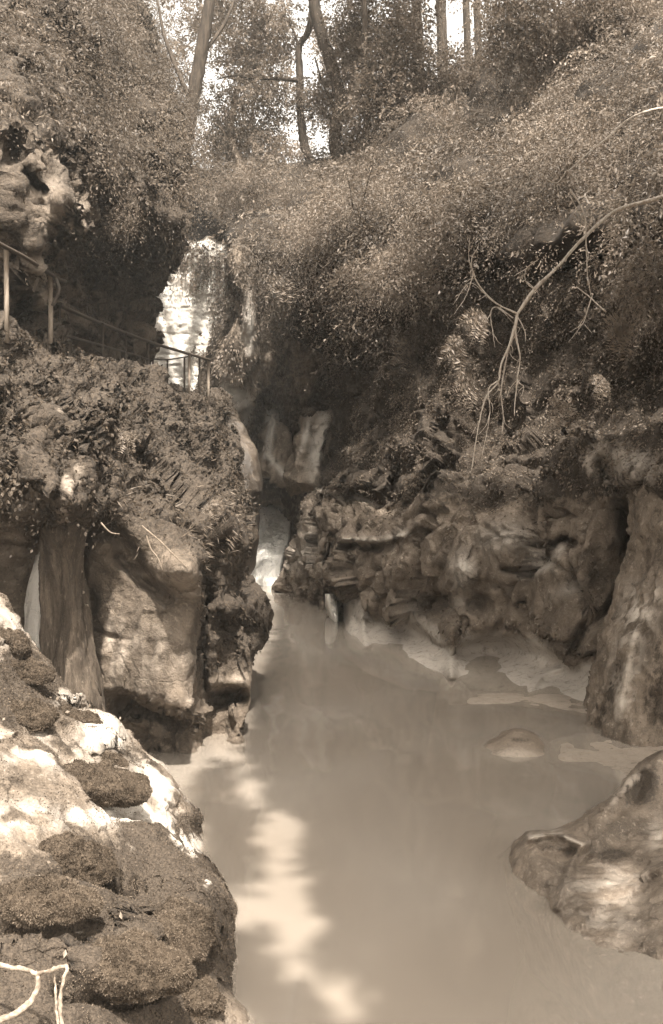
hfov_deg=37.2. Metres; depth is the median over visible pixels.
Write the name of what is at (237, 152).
tree
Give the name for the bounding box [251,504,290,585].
cascade
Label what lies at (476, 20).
tree
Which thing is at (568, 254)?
bare branch
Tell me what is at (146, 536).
root
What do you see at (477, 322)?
fern
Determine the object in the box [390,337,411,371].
fern
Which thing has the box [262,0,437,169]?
tree
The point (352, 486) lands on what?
ivy
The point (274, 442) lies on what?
rock slab
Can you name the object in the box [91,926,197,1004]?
moss cushion
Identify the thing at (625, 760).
rock shelf
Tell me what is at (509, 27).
tree
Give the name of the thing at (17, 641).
moss cushion
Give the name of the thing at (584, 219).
bare branch
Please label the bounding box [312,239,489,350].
shrub
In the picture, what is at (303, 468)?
rock slab
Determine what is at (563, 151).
shrub
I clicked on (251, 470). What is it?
rock slab
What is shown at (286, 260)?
shrub
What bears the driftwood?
on the mossy boulder
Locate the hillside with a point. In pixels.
(547, 232)
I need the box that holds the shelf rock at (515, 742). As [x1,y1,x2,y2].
[484,728,544,757]
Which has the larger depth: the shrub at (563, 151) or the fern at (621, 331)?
the shrub at (563, 151)
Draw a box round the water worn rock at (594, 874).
[509,750,662,959]
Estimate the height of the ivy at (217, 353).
11.542 m
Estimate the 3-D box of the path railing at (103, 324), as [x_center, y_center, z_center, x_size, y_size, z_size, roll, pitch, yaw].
[-3.955,-2.969,19.641,0.805,1.274,8.363,0,3,9]
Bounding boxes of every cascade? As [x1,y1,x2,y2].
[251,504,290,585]
[325,594,337,621]
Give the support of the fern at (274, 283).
on the cliff at (491, 586)
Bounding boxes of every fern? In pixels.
[113,428,138,458]
[197,498,224,533]
[264,273,299,307]
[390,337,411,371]
[438,334,467,378]
[447,370,478,410]
[456,307,489,346]
[547,398,584,441]
[587,372,611,408]
[602,312,634,369]
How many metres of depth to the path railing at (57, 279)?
12.14 m
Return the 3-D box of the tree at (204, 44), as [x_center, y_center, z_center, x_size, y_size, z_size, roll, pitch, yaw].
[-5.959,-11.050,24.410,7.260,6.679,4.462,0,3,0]
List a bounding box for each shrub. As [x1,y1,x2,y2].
[80,203,165,277]
[190,153,303,222]
[235,222,339,344]
[281,162,414,281]
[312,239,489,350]
[367,171,511,297]
[476,98,638,232]
[593,239,662,382]
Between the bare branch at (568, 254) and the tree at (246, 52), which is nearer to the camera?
the bare branch at (568, 254)
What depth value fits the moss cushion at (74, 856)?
6.36 m
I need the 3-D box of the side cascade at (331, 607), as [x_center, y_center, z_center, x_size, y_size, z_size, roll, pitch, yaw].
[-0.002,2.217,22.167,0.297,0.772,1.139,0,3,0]
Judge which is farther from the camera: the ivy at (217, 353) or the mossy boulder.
the ivy at (217, 353)
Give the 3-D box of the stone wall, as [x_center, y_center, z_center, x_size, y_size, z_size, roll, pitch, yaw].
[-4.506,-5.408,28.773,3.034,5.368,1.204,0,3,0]
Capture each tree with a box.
[133,0,235,130]
[154,0,251,128]
[176,0,353,173]
[184,0,375,175]
[212,93,247,182]
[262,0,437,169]
[324,0,532,154]
[405,1,445,86]
[418,0,460,79]
[439,0,482,62]
[439,0,662,104]
[469,0,507,61]
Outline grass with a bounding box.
[49,459,259,583]
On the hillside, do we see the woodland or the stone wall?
the woodland
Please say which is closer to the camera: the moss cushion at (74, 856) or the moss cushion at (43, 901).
the moss cushion at (43, 901)
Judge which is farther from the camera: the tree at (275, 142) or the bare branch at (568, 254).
the tree at (275, 142)
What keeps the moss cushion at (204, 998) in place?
on the mossy boulder
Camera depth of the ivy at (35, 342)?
11.93 m
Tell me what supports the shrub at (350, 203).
on the hillside
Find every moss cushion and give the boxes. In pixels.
[0,627,33,659]
[0,872,104,929]
[9,656,55,685]
[9,697,60,732]
[38,830,119,886]
[56,704,85,722]
[63,758,152,808]
[80,710,102,724]
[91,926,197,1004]
[101,751,128,766]
[153,895,217,963]
[182,971,226,1023]
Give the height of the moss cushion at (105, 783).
0.352 m
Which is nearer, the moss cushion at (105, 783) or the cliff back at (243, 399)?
the moss cushion at (105, 783)
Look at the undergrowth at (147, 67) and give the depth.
17.23 m
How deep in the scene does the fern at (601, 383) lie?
15.04 m
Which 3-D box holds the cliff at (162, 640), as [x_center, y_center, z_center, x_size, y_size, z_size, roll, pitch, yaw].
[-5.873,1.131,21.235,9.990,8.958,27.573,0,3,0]
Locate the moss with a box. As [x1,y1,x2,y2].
[0,311,272,749]
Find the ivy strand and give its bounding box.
[82,524,89,605]
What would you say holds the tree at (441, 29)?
on the hillside
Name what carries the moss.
attached to the cliff at (162, 640)
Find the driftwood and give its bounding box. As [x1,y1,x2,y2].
[0,962,68,1023]
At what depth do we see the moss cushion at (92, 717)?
8.98 m
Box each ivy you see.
[0,327,266,581]
[166,212,330,535]
[274,238,662,666]
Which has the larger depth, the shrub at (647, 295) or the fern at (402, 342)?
the fern at (402, 342)
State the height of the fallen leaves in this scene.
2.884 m
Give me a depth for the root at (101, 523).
10.47 m
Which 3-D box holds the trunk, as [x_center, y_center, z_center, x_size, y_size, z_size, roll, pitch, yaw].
[-2.794,1.117,10.611,0.824,2.992,0.950,0,3,0]
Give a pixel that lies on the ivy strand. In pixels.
(86, 544)
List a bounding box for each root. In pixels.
[100,522,118,533]
[141,525,187,567]
[145,535,162,569]
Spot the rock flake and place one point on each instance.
(32, 615)
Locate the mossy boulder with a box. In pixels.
[0,593,249,1023]
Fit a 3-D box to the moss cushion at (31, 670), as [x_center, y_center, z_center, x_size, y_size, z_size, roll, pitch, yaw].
[-2.786,1.421,8.841,0.619,0.259,0.377,0,3,0]
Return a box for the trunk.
[38,524,105,711]
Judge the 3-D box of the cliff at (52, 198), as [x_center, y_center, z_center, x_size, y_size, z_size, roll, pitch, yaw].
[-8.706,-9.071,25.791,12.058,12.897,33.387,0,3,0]
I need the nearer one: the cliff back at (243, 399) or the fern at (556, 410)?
the fern at (556, 410)
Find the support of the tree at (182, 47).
on the hillside
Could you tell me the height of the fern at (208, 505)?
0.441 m
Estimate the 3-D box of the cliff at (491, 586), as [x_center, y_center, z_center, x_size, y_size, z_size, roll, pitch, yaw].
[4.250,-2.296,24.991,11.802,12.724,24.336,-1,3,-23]
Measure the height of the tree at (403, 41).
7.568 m
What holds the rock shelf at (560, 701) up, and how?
on the river bed
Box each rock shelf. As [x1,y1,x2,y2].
[467,693,586,713]
[558,740,662,774]
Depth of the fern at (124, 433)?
11.52 m
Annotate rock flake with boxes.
[24,553,40,651]
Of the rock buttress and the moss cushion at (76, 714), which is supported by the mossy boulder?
the moss cushion at (76, 714)
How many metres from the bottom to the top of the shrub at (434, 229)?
2.800 m
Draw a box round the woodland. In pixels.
[152,0,600,28]
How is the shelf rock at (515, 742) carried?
on the river bed
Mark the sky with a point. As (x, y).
(455, 21)
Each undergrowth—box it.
[0,0,240,356]
[185,0,662,404]
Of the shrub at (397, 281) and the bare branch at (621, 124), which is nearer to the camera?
the bare branch at (621, 124)
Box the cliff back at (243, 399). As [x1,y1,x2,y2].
[198,210,335,539]
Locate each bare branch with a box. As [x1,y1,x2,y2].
[453,194,662,470]
[542,107,662,200]
[569,188,606,339]
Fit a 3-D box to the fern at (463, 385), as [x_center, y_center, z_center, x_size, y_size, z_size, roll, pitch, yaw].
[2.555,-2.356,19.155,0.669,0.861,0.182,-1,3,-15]
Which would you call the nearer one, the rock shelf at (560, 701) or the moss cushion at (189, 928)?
the moss cushion at (189, 928)
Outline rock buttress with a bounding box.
[583,485,662,746]
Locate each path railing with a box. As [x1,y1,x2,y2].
[0,242,66,343]
[59,305,211,405]
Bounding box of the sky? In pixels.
[144,0,582,166]
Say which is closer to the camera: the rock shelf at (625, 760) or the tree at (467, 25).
the rock shelf at (625, 760)
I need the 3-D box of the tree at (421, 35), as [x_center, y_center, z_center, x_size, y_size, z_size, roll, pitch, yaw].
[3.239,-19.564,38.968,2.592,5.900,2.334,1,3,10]
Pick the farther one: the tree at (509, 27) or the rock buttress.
the tree at (509, 27)
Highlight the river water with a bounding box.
[148,585,662,1023]
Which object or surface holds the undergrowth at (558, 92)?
on the hillside
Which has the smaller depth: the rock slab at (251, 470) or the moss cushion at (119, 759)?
the moss cushion at (119, 759)
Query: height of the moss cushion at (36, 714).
0.287 m
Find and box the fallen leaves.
[0,666,232,1022]
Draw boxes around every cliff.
[0,0,194,364]
[0,310,273,752]
[271,243,662,700]
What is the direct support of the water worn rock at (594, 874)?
on the river bed
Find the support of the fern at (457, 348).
on the hillside
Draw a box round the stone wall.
[151,236,226,389]
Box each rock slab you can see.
[223,412,262,574]
[257,414,294,495]
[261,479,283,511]
[283,408,332,494]
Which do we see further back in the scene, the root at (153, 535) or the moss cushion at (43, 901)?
the root at (153, 535)
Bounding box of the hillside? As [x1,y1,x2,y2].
[185,11,662,357]
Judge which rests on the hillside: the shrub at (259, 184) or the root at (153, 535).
the shrub at (259, 184)
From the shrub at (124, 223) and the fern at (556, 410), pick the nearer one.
the fern at (556, 410)
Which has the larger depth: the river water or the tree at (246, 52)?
the tree at (246, 52)

